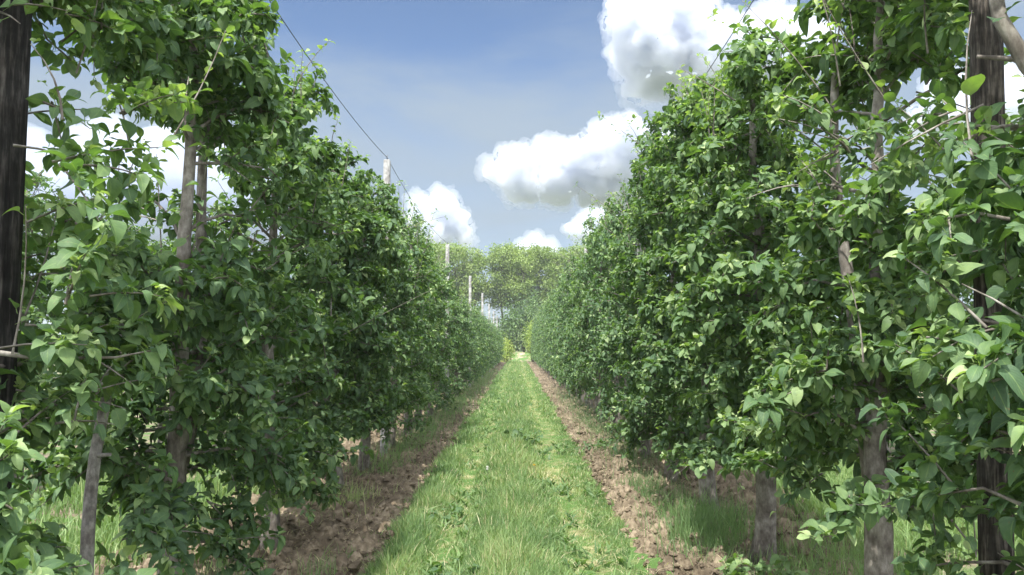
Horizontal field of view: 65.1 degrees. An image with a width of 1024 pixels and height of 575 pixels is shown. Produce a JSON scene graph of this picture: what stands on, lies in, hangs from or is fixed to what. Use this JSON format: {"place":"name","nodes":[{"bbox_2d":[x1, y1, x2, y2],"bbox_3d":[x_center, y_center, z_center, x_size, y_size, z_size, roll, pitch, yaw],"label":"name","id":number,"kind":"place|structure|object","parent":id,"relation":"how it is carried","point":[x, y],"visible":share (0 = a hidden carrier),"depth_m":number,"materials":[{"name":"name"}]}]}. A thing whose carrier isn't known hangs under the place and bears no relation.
{"place":"outdoors","nodes":[
{"label":"outdoors","id":0,"kind":"place"},
{"bbox_2d":[94,362,505,574],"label":"tilled soil","id":1,"kind":"structure","parent":0,"point":[396,497],"depth_m":7.50,"materials":[{"name":"brown soil"}]},
{"bbox_2d":[453,308,485,388],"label":"fruit tree","id":2,"kind":"object","parent":1,"relation":"on","point":[478,328],"visible":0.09,"depth_m":31.00,"materials":[{"name":"green plant"}]},
{"bbox_2d":[468,301,489,382],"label":"fruit tree","id":3,"kind":"object","parent":1,"relation":"on","point":[487,350],"visible":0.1,"depth_m":34.43,"materials":[{"name":"green plant"}]},
{"bbox_2d":[483,327,494,368],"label":"fruit tree","id":4,"kind":"object","parent":1,"relation":"on","point":[487,352],"visible":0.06,"depth_m":43.75,"materials":[{"name":"green plant"}]},
{"bbox_2d":[133,385,849,574],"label":"soil clods","id":5,"kind":"object","parent":1,"relation":"on","point":[355,565],"visible":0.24,"depth_m":7.25,"materials":[{"name":"brown soil"}]},
{"bbox_2d":[490,325,498,365],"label":"fruit tree","id":6,"kind":"object","parent":1,"relation":"on","point":[494,347],"visible":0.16,"depth_m":53.11,"materials":[{"name":"green plant"}]},
{"bbox_2d":[502,351,530,360],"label":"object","id":7,"kind":"structure","parent":0,"point":[521,356],"depth_m":91.91,"materials":[{"name":"green plant"}]},
{"bbox_2d":[16,350,1023,574],"bbox_3d":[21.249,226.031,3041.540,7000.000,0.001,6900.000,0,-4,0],"label":"ground","id":8,"kind":"structure","parent":0,"point":[146,435],"depth_m":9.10,"materials":[{"name":"green plant"}]},
{"bbox_2d":[0,0,32,509],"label":"timber post","id":9,"kind":"object","parent":8,"relation":"on","point":[15,47],"visible":0.79,"depth_m":3.07,"materials":[{"name":"brown wood"}]},
{"bbox_2d":[12,166,105,482],"bbox_3d":[-5.688,0.363,9.375,1.595,3.977,2.447,0,-4,0],"label":"fruit tree","id":10,"kind":"object","parent":8,"relation":"on","point":[35,316],"visible":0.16,"depth_m":9.37,"materials":[{"name":"green plant"}]},
{"bbox_2d":[42,206,169,445],"bbox_3d":[-5.724,0.619,11.207,1.638,3.739,2.829,0,-4,0],"label":"fruit tree","id":11,"kind":"object","parent":8,"relation":"on","point":[129,228],"visible":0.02,"depth_m":11.46,"materials":[{"name":"green plant"}]},
{"bbox_2d":[0,0,235,574],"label":"fruit tree","id":12,"kind":"object","parent":8,"relation":"on","point":[81,354],"visible":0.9,"depth_m":3.02,"materials":[{"name":"green plant"}]},
{"bbox_2d":[28,175,209,574],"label":"young tree","id":13,"kind":"object","parent":8,"relation":"on","point":[87,536],"visible":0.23,"depth_m":3.68,"materials":[{"name":"green plant"}]},
{"bbox_2d":[123,236,192,448],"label":"fruit tree","id":14,"kind":"object","parent":8,"relation":"on","point":[172,247],"visible":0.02,"depth_m":12.94,"materials":[{"name":"green plant"}]},
{"bbox_2d":[12,0,333,574],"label":"fruit tree","id":15,"kind":"object","parent":8,"relation":"on","point":[184,36],"visible":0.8,"depth_m":4.47,"materials":[{"name":"green plant"}]},
{"bbox_2d":[162,32,375,550],"bbox_3d":[-1.910,-0.025,6.455,1.611,4.329,2.449,0,-4,0],"label":"fruit tree","id":16,"kind":"object","parent":8,"relation":"on","point":[305,156],"visible":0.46,"depth_m":6.43,"materials":[{"name":"green plant"}]},
{"bbox_2d":[267,134,434,491],"bbox_3d":[-1.957,0.295,8.571,1.792,4.079,2.557,2,-5,-24],"label":"fruit tree","id":17,"kind":"object","parent":8,"relation":"on","point":[359,270],"visible":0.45,"depth_m":8.39,"materials":[{"name":"green plant"}]},
{"bbox_2d":[298,166,425,472],"bbox_3d":[-1.913,0.410,10.336,1.480,4.030,2.367,0,-4,0],"label":"fruit tree","id":18,"kind":"object","parent":8,"relation":"on","point":[391,260],"visible":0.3,"depth_m":10.14,"materials":[{"name":"green plant"}]},
{"bbox_2d":[380,155,390,455],"bbox_3d":[-1.868,0.392,11.816,0.102,4.756,0.094,0,-4,0],"label":"concrete post","id":19,"kind":"object","parent":8,"relation":"on","point":[386,170],"visible":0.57,"depth_m":11.92,"materials":[{"name":"concrete"}]},
{"bbox_2d":[269,0,491,309],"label":"trellis wire","id":20,"kind":"object","parent":19,"relation":"attached to","point":[355,121],"visible":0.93,"depth_m":9.30,"materials":[{"name":"grey metal"}]},
{"bbox_2d":[366,180,447,448],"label":"fruit tree","id":21,"kind":"object","parent":8,"relation":"on","point":[415,249],"visible":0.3,"depth_m":12.39,"materials":[{"name":"green plant"}]},
{"bbox_2d":[388,197,453,434],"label":"fruit tree","id":22,"kind":"object","parent":8,"relation":"on","point":[426,298],"visible":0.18,"depth_m":14.27,"materials":[{"name":"green plant"}]},
{"bbox_2d":[400,231,457,419],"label":"fruit tree","id":23,"kind":"object","parent":8,"relation":"on","point":[444,306],"visible":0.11,"depth_m":16.12,"materials":[{"name":"green plant"}]},
{"bbox_2d":[401,251,465,416],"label":"fruit tree","id":24,"kind":"object","parent":8,"relation":"on","point":[455,345],"visible":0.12,"depth_m":17.95,"materials":[{"name":"green plant"}]},
{"bbox_2d":[429,239,462,301],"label":"tall tree","id":25,"kind":"object","parent":8,"relation":"on","point":[439,252],"visible":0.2,"depth_m":102.16,"materials":[{"name":"green plant"}]},
{"bbox_2d":[445,242,448,404],"bbox_3d":[-1.740,1.121,21.488,0.102,4.726,0.094,0,-4,0],"label":"concrete post","id":26,"kind":"object","parent":8,"relation":"on","point":[447,260],"visible":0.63,"depth_m":21.55,"materials":[{"name":"concrete"}]},
{"bbox_2d":[427,248,475,409],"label":"fruit tree","id":27,"kind":"object","parent":8,"relation":"on","point":[447,270],"visible":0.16,"depth_m":19.86,"materials":[{"name":"green plant"}]},
{"bbox_2d":[434,294,473,398],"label":"fruit tree","id":28,"kind":"object","parent":8,"relation":"on","point":[457,311],"visible":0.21,"depth_m":23.35,"materials":[{"name":"green plant"}]},
{"bbox_2d":[439,242,468,302],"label":"tall tree","id":29,"kind":"object","parent":8,"relation":"on","point":[457,249],"visible":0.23,"depth_m":104.06,"materials":[{"name":"green plant"}]},
{"bbox_2d":[450,293,479,395],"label":"fruit tree","id":30,"kind":"object","parent":8,"relation":"on","point":[464,374],"visible":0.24,"depth_m":25.00,"materials":[{"name":"green plant"}]},
{"bbox_2d":[451,310,481,391],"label":"fruit tree","id":31,"kind":"object","parent":8,"relation":"on","point":[475,352],"visible":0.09,"depth_m":26.99,"materials":[{"name":"green plant"}]},
{"bbox_2d":[468,276,470,387],"bbox_3d":[-1.615,1.820,30.762,0.102,4.696,0.094,0,-4,0],"label":"concrete post","id":32,"kind":"object","parent":8,"relation":"on","point":[470,308],"visible":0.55,"depth_m":30.83,"materials":[{"name":"concrete"}]},
{"bbox_2d":[453,301,487,381],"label":"fruit tree","id":33,"kind":"object","parent":8,"relation":"on","point":[482,338],"visible":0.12,"depth_m":32.82,"materials":[{"name":"green plant"}]},
{"bbox_2d":[449,243,495,313],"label":"tall tree","id":34,"kind":"object","parent":8,"relation":"on","point":[474,266],"visible":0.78,"depth_m":102.36,"materials":[{"name":"green plant"}]},
{"bbox_2d":[460,299,485,389],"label":"fruit tree","id":35,"kind":"object","parent":8,"relation":"on","point":[475,356],"visible":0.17,"depth_m":28.91,"materials":[{"name":"green plant"}]},
{"bbox_2d":[481,292,482,377],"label":"concrete post","id":36,"kind":"object","parent":8,"relation":"on","point":[482,309],"visible":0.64,"depth_m":40.31,"materials":[{"name":"concrete"}]},
{"bbox_2d":[475,309,489,377],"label":"fruit tree","id":37,"kind":"object","parent":8,"relation":"on","point":[485,360],"visible":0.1,"depth_m":36.34,"materials":[{"name":"green plant"}]},
{"bbox_2d":[475,322,491,374],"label":"fruit tree","id":38,"kind":"object","parent":8,"relation":"on","point":[489,349],"visible":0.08,"depth_m":38.43,"materials":[{"name":"green plant"}]},
{"bbox_2d":[480,319,492,370],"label":"fruit tree","id":39,"kind":"object","parent":8,"relation":"on","point":[490,343],"visible":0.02,"depth_m":42.00,"materials":[{"name":"green plant"}]},
{"bbox_2d":[480,311,494,369],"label":"fruit tree","id":40,"kind":"object","parent":8,"relation":"on","point":[489,340],"visible":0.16,"depth_m":39.99,"materials":[{"name":"green plant"}]},
{"bbox_2d":[488,304,489,371],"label":"concrete post","id":41,"kind":"object","parent":8,"relation":"on","point":[488,313],"visible":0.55,"depth_m":49.99,"materials":[{"name":"concrete"}]},
{"bbox_2d":[485,314,497,368],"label":"fruit tree","id":42,"kind":"object","parent":8,"relation":"on","point":[489,325],"visible":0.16,"depth_m":45.56,"materials":[{"name":"green plant"}]},
{"bbox_2d":[486,323,496,367],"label":"fruit tree","id":43,"kind":"object","parent":8,"relation":"on","point":[492,345],"visible":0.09,"depth_m":47.67,"materials":[{"name":"green plant"}]},
{"bbox_2d":[489,330,495,358],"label":"fruit tree","id":44,"kind":"object","parent":8,"relation":"on","point":[494,353],"visible":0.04,"depth_m":49.48,"materials":[{"name":"green plant"}]},
{"bbox_2d":[490,319,499,365],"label":"fruit tree","id":45,"kind":"object","parent":8,"relation":"on","point":[498,351],"visible":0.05,"depth_m":55.13,"materials":[{"name":"green plant"}]},
{"bbox_2d":[494,331,502,362],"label":"fruit tree","id":46,"kind":"object","parent":8,"relation":"on","point":[500,347],"visible":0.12,"depth_m":66.13,"materials":[{"name":"green plant"}]},
{"bbox_2d":[484,238,522,338],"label":"tall tree","id":47,"kind":"object","parent":8,"relation":"on","point":[500,296],"visible":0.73,"depth_m":103.75,"materials":[{"name":"green plant"}]},
{"bbox_2d":[500,333,516,361],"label":"pale shrub","id":48,"kind":"object","parent":8,"relation":"on","point":[508,352],"visible":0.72,"depth_m":79.60,"materials":[{"name":"green plant"}]},
{"bbox_2d":[493,241,526,349],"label":"tall tree","id":49,"kind":"object","parent":8,"relation":"on","point":[520,247],"visible":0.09,"depth_m":105.99,"materials":[{"name":"green plant"}]},
{"bbox_2d":[494,298,527,351],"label":"dark bush","id":50,"kind":"object","parent":8,"relation":"on","point":[512,329],"visible":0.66,"depth_m":98.94,"materials":[{"name":"green plant"}]},
{"bbox_2d":[500,247,542,351],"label":"tall tree","id":51,"kind":"object","parent":8,"relation":"on","point":[516,287],"visible":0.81,"depth_m":102.58,"materials":[{"name":"green plant"}]},
{"bbox_2d":[509,285,543,351],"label":"tree","id":52,"kind":"object","parent":8,"relation":"on","point":[532,308],"visible":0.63,"depth_m":99.92,"materials":[{"name":"green plant"}]},
{"bbox_2d":[522,318,533,361],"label":"pale shrub","id":53,"kind":"object","parent":8,"relation":"on","point":[529,335],"visible":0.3,"depth_m":79.89,"materials":[{"name":"green plant"}]},
{"bbox_2d":[531,310,538,360],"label":"fruit tree","id":54,"kind":"object","parent":8,"relation":"on","point":[532,337],"visible":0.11,"depth_m":64.11,"materials":[{"name":"green plant"}]},
{"bbox_2d":[94,366,977,574],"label":"weedy grass","id":55,"kind":"structure","parent":8,"relation":"on","point":[701,517],"depth_m":6.93,"materials":[{"name":"green plant"}]},
{"bbox_2d":[532,312,539,361],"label":"fruit tree","id":56,"kind":"object","parent":8,"relation":"on","point":[534,334],"visible":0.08,"depth_m":59.91,"materials":[{"name":"green plant"}]},
{"bbox_2d":[519,242,553,309],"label":"tall tree","id":57,"kind":"object","parent":8,"relation":"on","point":[537,256],"visible":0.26,"depth_m":104.04,"materials":[{"name":"green plant"}]},
{"bbox_2d":[533,320,539,364],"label":"fruit tree","id":58,"kind":"object","parent":8,"relation":"on","point":[536,348],"visible":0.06,"depth_m":52.65,"materials":[{"name":"green plant"}]},
{"bbox_2d":[534,302,545,370],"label":"fruit tree","id":59,"kind":"object","parent":8,"relation":"on","point":[540,307],"visible":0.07,"depth_m":50.75,"materials":[{"name":"green plant"}]},
{"bbox_2d":[536,307,546,371],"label":"fruit tree","id":60,"kind":"object","parent":8,"relation":"on","point":[540,335],"visible":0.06,"depth_m":48.86,"materials":[{"name":"green plant"}]},
{"bbox_2d":[535,298,548,372],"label":"fruit tree","id":61,"kind":"object","parent":8,"relation":"on","point":[538,357],"visible":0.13,"depth_m":46.89,"materials":[{"name":"green plant"}]},
{"bbox_2d":[537,304,549,374],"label":"fruit tree","id":62,"kind":"object","parent":8,"relation":"on","point":[543,343],"visible":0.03,"depth_m":44.87,"materials":[{"name":"green plant"}]},
{"bbox_2d":[537,296,552,375],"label":"fruit tree","id":63,"kind":"object","parent":8,"relation":"on","point":[543,325],"visible":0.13,"depth_m":42.97,"materials":[{"name":"green plant"}]},
{"bbox_2d":[538,301,553,377],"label":"fruit tree","id":64,"kind":"object","parent":8,"relation":"on","point":[544,320],"visible":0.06,"depth_m":39.53,"materials":[{"name":"green plant"}]},
{"bbox_2d":[539,286,556,368],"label":"fruit tree","id":65,"kind":"object","parent":8,"relation":"on","point":[544,337],"visible":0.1,"depth_m":41.33,"materials":[{"name":"green plant"}]},
{"bbox_2d":[543,294,556,379],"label":"fruit tree","id":66,"kind":"object","parent":8,"relation":"on","point":[546,325],"visible":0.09,"depth_m":37.38,"materials":[{"name":"green plant"}]},
{"bbox_2d":[543,282,560,375],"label":"fruit tree","id":67,"kind":"object","parent":8,"relation":"on","point":[547,330],"visible":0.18,"depth_m":33.79,"materials":[{"name":"green plant"}]},
{"bbox_2d":[536,246,571,301],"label":"tall tree","id":68,"kind":"object","parent":8,"relation":"on","point":[554,268],"visible":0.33,"depth_m":102.09,"materials":[{"name":"green plant"}]},
{"bbox_2d":[547,310,564,385],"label":"fruit tree","id":69,"kind":"object","parent":8,"relation":"on","point":[553,366],"visible":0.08,"depth_m":31.84,"materials":[{"name":"green plant"}]},
{"bbox_2d":[546,268,567,384],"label":"fruit tree","id":70,"kind":"object","parent":8,"relation":"on","point":[557,352],"visible":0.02,"depth_m":30.06,"materials":[{"name":"green plant"}]},
{"bbox_2d":[548,265,571,390],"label":"fruit tree","id":71,"kind":"object","parent":8,"relation":"on","point":[552,323],"visible":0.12,"depth_m":28.29,"materials":[{"name":"green plant"}]},
{"bbox_2d":[551,270,575,393],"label":"fruit tree","id":72,"kind":"object","parent":8,"relation":"on","point":[560,325],"visible":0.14,"depth_m":26.26,"materials":[{"name":"green plant"}]},
{"bbox_2d":[557,247,582,285],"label":"tall tree","id":73,"kind":"object","parent":8,"relation":"on","point":[564,264],"visible":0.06,"depth_m":104.04,"materials":[{"name":"green plant"}]},
{"bbox_2d":[564,242,586,270],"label":"tall tree","id":74,"kind":"object","parent":8,"relation":"on","point":[578,249],"visible":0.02,"depth_m":103.84,"materials":[{"name":"green plant"}]},
{"bbox_2d":[551,243,603,402],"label":"fruit tree","id":75,"kind":"object","parent":8,"relation":"on","point":[574,260],"visible":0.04,"depth_m":22.57,"materials":[{"name":"green plant"}]},
{"bbox_2d":[562,257,605,408],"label":"fruit tree","id":76,"kind":"object","parent":8,"relation":"on","point":[567,348],"visible":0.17,"depth_m":20.69,"materials":[{"name":"green plant"}]},
{"bbox_2d":[562,235,611,411],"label":"fruit tree","id":77,"kind":"object","parent":8,"relation":"on","point":[571,338],"visible":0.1,"depth_m":18.86,"materials":[{"name":"green plant"}]},
{"bbox_2d":[576,190,632,427],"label":"fruit tree","id":78,"kind":"object","parent":8,"relation":"on","point":[598,234],"visible":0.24,"depth_m":15.08,"materials":[{"name":"green plant"}]},
{"bbox_2d":[573,173,656,441],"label":"fruit tree","id":79,"kind":"object","parent":8,"relation":"on","point":[614,225],"visible":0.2,"depth_m":13.21,"materials":[{"name":"green plant"}]},
{"bbox_2d":[636,172,642,448],"bbox_3d":[1.924,0.470,11.985,0.102,4.626,0.094,0,-4,0],"label":"concrete post","id":80,"kind":"object","parent":8,"relation":"on","point":[638,250],"visible":0.02,"depth_m":12.02,"materials":[{"name":"concrete"}]},
{"bbox_2d":[620,0,753,200],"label":"trellis wire","id":81,"kind":"object","parent":80,"relation":"attached to","point":[723,47],"visible":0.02,"depth_m":7.07,"materials":[{"name":"grey metal"}]},
{"bbox_2d":[590,193,689,459],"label":"fruit tree","id":82,"kind":"object","parent":8,"relation":"on","point":[617,249],"visible":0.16,"depth_m":11.49,"materials":[{"name":"green plant"}]},
{"bbox_2d":[629,53,760,510],"bbox_3d":[1.895,-0.006,8.215,1.555,4.557,2.857,0,-4,0],"label":"fruit tree","id":83,"kind":"object","parent":8,"relation":"on","point":[670,169],"visible":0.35,"depth_m":7.86,"materials":[{"name":"green plant"}]},
{"bbox_2d":[714,552,807,574],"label":"weed plant","id":84,"kind":"object","parent":8,"relation":"on","point":[733,563],"visible":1,"depth_m":4.88,"materials":[{"name":"green plant"}]},
{"bbox_2d":[654,8,911,564],"bbox_3d":[2.072,0.018,6.077,1.884,4.211,2.241,0,-4,0],"label":"fruit tree","id":85,"kind":"object","parent":8,"relation":"on","point":[763,155],"visible":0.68,"depth_m":5.91,"materials":[{"name":"green plant"}]},
{"bbox_2d":[717,0,1022,574],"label":"fruit tree","id":86,"kind":"object","parent":8,"relation":"on","point":[844,357],"visible":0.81,"depth_m":4.09,"materials":[{"name":"green plant"}]},
{"bbox_2d":[897,212,973,427],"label":"fruit tree","id":87,"kind":"object","parent":8,"relation":"on","point":[967,299],"depth_m":10.51,"materials":[{"name":"green plant"}]},
{"bbox_2d":[852,0,1023,574],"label":"fruit tree","id":88,"kind":"object","parent":8,"relation":"on","point":[991,380],"visible":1,"depth_m":2.48,"materials":[{"name":"green plant"}]},
{"bbox_2d":[968,0,1014,574],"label":"timber post","id":89,"kind":"object","parent":8,"relation":"on","point":[985,38],"visible":0.31,"depth_m":3.16,"materials":[{"name":"brown wood"}]},
{"bbox_2d":[959,148,1023,342],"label":"fruit tree","id":90,"kind":"object","parent":8,"relation":"on","point":[966,295],"visible":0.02,"depth_m":9.49,"materials":[{"name":"green plant"}]},
{"bbox_2d":[21,0,1023,342],"label":"sky","id":91,"kind":"structure","parent":0,"point":[486,112],"materials":[{"name":"blue"}]},
{"bbox_2d":[415,362,672,574],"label":"grass path","id":92,"kind":"structure","parent":0,"point":[654,562],"depth_m":7.44,"materials":[{"name":"green plant"}]},
{"bbox_2d":[427,507,464,521],"bbox_3d":[-0.630,2.122,7.455,0.305,0.129,0.379,-1,-4,13],"label":"weed plant","id":93,"kind":"object","parent":92,"relation":"on","point":[445,516],"visible":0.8,"depth_m":7.47,"materials":[{"name":"green plant"}]},
{"bbox_2d":[426,556,482,574],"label":"weed plant","id":94,"kind":"object","parent":92,"relation":"on","point":[435,569],"visible":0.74,"depth_m":5.54,"materials":[{"name":"green plant"}]},
{"bbox_2d":[504,428,544,443],"bbox_3d":[0.198,2.450,13.041,0.632,0.296,0.591,-2,-5,30],"label":"weed plant","id":95,"kind":"object","parent":92,"relation":"on","point":[537,439],"visible":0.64,"depth_m":13.04,"materials":[{"name":"green plant"}]},
{"bbox_2d":[527,361,924,574],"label":"tilled soil","id":96,"kind":"structure","parent":0,"point":[542,374],"depth_m":7.92,"materials":[{"name":"brown soil"}]},
{"bbox_2d":[540,284,561,380],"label":"fruit tree","id":97,"kind":"object","parent":96,"relation":"on","point":[547,321],"visible":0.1,"depth_m":35.76,"materials":[{"name":"green plant"}]},
{"bbox_2d":[550,244,582,395],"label":"fruit tree","id":98,"kind":"object","parent":96,"relation":"on","point":[564,296],"visible":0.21,"depth_m":24.46,"materials":[{"name":"green plant"}]},
{"bbox_2d":[567,194,623,422],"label":"fruit tree","id":99,"kind":"object","parent":96,"relation":"on","point":[585,317],"visible":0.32,"depth_m":17.00,"materials":[{"name":"green plant"}]},
{"bbox_2d":[581,438,609,449],"bbox_3d":[1.286,2.423,12.302,0.486,0.242,0.428,0,-4,0],"label":"weed plant","id":100,"kind":"object","parent":96,"relation":"on","point":[595,445],"visible":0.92,"depth_m":12.24,"materials":[{"name":"green plant"}]},
{"bbox_2d":[597,110,717,482],"bbox_3d":[1.895,0.111,9.834,1.550,4.573,2.327,-1,-4,17],"label":"fruit tree","id":101,"kind":"object","parent":96,"relation":"on","point":[641,426],"visible":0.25,"depth_m":9.88,"materials":[{"name":"green plant"}]},
{"bbox_2d":[834,399,906,452],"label":"fruit tree","id":102,"kind":"object","parent":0,"point":[888,449],"depth_m":12.35,"materials":[{"name":"green plant"}]}
]}

